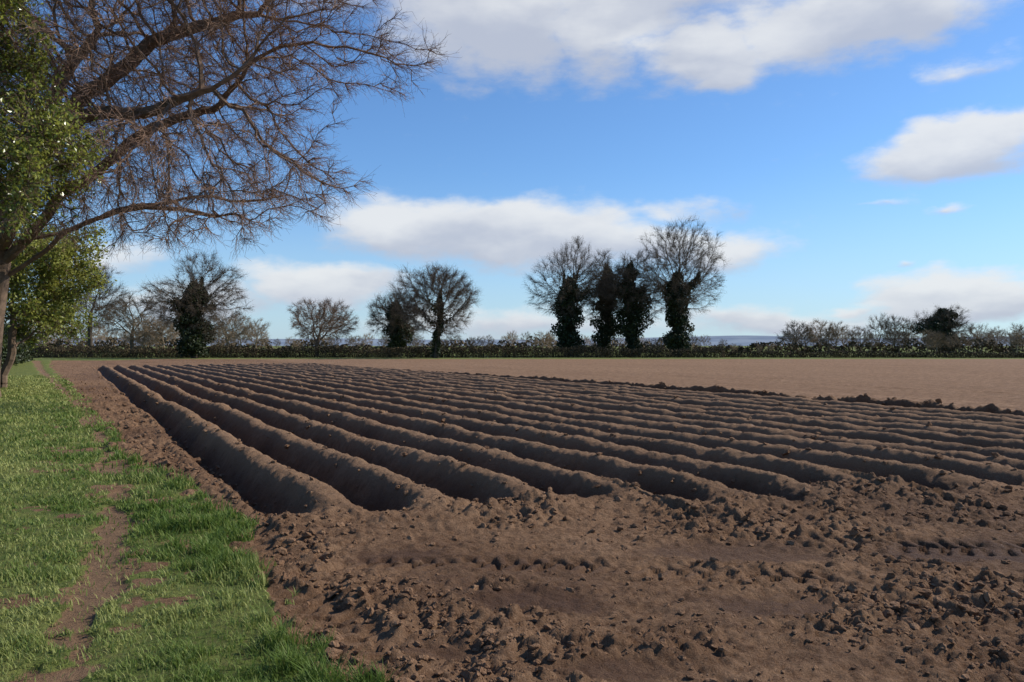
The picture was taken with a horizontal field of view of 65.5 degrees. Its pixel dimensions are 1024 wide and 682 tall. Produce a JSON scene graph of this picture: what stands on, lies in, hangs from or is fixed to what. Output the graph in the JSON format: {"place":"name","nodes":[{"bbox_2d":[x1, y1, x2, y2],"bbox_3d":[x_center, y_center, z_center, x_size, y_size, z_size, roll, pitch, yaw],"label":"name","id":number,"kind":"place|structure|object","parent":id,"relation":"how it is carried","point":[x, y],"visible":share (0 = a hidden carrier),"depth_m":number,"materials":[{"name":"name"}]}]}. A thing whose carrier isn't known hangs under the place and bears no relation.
{"place":"outdoors","nodes":[
{"label":"outdoors","id":0,"kind":"place"},
{"bbox_2d":[0,346,1023,681],"bbox_3d":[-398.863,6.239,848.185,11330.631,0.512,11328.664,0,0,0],"label":"ground","id":1,"kind":"structure","parent":0,"point":[970,544],"depth_m":5.80,"materials":[{"name":"soil"}]},
{"bbox_2d":[1,322,34,367],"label":"hedge","id":2,"kind":"object","parent":1,"relation":"on","point":[21,356],"visible":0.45,"depth_m":66.83,"materials":[{"name":"green plant"}]},
{"bbox_2d":[0,216,116,387],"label":"holly tree","id":3,"kind":"object","parent":1,"relation":"on","point":[55,271],"visible":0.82,"depth_m":29.04,"materials":[{"name":"green plant"}]},
{"bbox_2d":[0,0,118,254],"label":"holly tree","id":4,"kind":"object","parent":1,"relation":"on","point":[28,157],"visible":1,"depth_m":16.77,"materials":[{"name":"green plant"}]},
{"bbox_2d":[16,346,144,681],"bbox_3d":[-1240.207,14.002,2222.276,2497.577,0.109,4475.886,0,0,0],"label":"footpath","id":5,"kind":"structure","parent":1,"relation":"on","point":[102,580],"depth_m":5.39,"materials":[{"name":"soil"}]},
{"bbox_2d":[71,261,130,351],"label":"bare tree","id":6,"kind":"object","parent":1,"relation":"on","point":[98,298],"visible":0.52,"depth_m":108.01,"materials":[{"name":"brown plant"}]},
{"bbox_2d":[132,246,254,357],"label":"ivy covered tree","id":7,"kind":"object","parent":1,"relation":"on","point":[192,311],"visible":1,"depth_m":98.00,"materials":[{"name":"green plant"}]},
{"bbox_2d":[0,375,401,681],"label":"grass","id":8,"kind":"structure","parent":1,"relation":"on","point":[238,560],"depth_m":5.85,"materials":[{"name":"green plant"}]},
{"bbox_2d":[0,0,458,397],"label":"oak tree","id":9,"kind":"object","parent":1,"relation":"on","point":[177,28],"visible":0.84,"depth_m":21.29,"materials":[{"name":"brown plant"}]},
{"bbox_2d":[286,296,359,355],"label":"bare tree","id":10,"kind":"object","parent":1,"relation":"on","point":[325,322],"visible":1,"depth_m":115.28,"materials":[{"name":"brown plant"}]},
{"bbox_2d":[32,344,725,357],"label":"hedge","id":11,"kind":"object","parent":1,"relation":"on","point":[414,352],"visible":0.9,"depth_m":103.68,"materials":[{"name":"green plant"}]},
{"bbox_2d":[364,287,424,354],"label":"ivy covered tree","id":12,"kind":"object","parent":1,"relation":"on","point":[397,331],"visible":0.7,"depth_m":116.90,"materials":[{"name":"green plant"}]},
{"bbox_2d":[388,262,481,357],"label":"bare tree","id":13,"kind":"object","parent":1,"relation":"on","point":[437,308],"visible":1,"depth_m":99.10,"materials":[{"name":"brown plant"}]},
{"bbox_2d":[5,290,1023,353],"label":"distant tree line","id":14,"kind":"object","parent":1,"relation":"on","point":[146,334],"visible":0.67,"depth_m":167.06,"materials":[{"name":"plant"}]},
{"bbox_2d":[34,335,1023,352],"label":"distant hedgerow","id":15,"kind":"object","parent":1,"relation":"on","point":[999,348],"visible":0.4,"depth_m":169.26,"materials":[{"name":"green plant"}]},
{"bbox_2d":[96,363,1023,515],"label":"ploughed soil ridges","id":16,"kind":"object","parent":1,"relation":"on","point":[856,421],"visible":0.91,"depth_m":13.13,"materials":[{"name":"brown soil"}]},
{"bbox_2d":[75,371,1023,681],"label":"soil clods","id":17,"kind":"object","parent":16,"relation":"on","point":[481,665],"visible":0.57,"depth_m":5.14,"materials":[{"name":"brown soil"}]},
{"bbox_2d":[522,235,622,355],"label":"ivy covered tree","id":18,"kind":"object","parent":1,"relation":"on","point":[570,295],"visible":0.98,"depth_m":117.06,"materials":[{"name":"green plant"}]},
{"bbox_2d":[583,248,628,355],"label":"ivy covered tree","id":19,"kind":"object","parent":1,"relation":"on","point":[605,333],"visible":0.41,"depth_m":121.41,"materials":[{"name":"green plant"}]},
{"bbox_2d":[601,249,668,355],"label":"ivy covered tree","id":20,"kind":"object","parent":1,"relation":"on","point":[636,308],"visible":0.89,"depth_m":117.85,"materials":[{"name":"green plant"}]},
{"bbox_2d":[619,215,727,352],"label":"ivy covered tree","id":21,"kind":"object","parent":1,"relation":"on","point":[677,294],"visible":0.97,"depth_m":115.80,"materials":[{"name":"green plant"}]},
{"bbox_2d":[724,350,1023,357],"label":"hedge","id":22,"kind":"object","parent":1,"relation":"on","point":[879,354],"visible":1,"depth_m":104.05,"materials":[{"name":"green plant"}]},
{"bbox_2d":[908,304,974,351],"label":"ivy covered tree","id":23,"kind":"object","parent":1,"relation":"on","point":[940,320],"visible":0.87,"depth_m":182.80,"materials":[{"name":"green plant"}]},
{"bbox_2d":[1,0,1023,339],"label":"sky","id":24,"kind":"structure","parent":0,"point":[854,161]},
{"bbox_2d":[47,335,1022,345],"bbox_3d":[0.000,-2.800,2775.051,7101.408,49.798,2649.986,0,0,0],"label":"distant hills","id":25,"kind":"structure","parent":0,"point":[744,340],"depth_m":3176.53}
]}

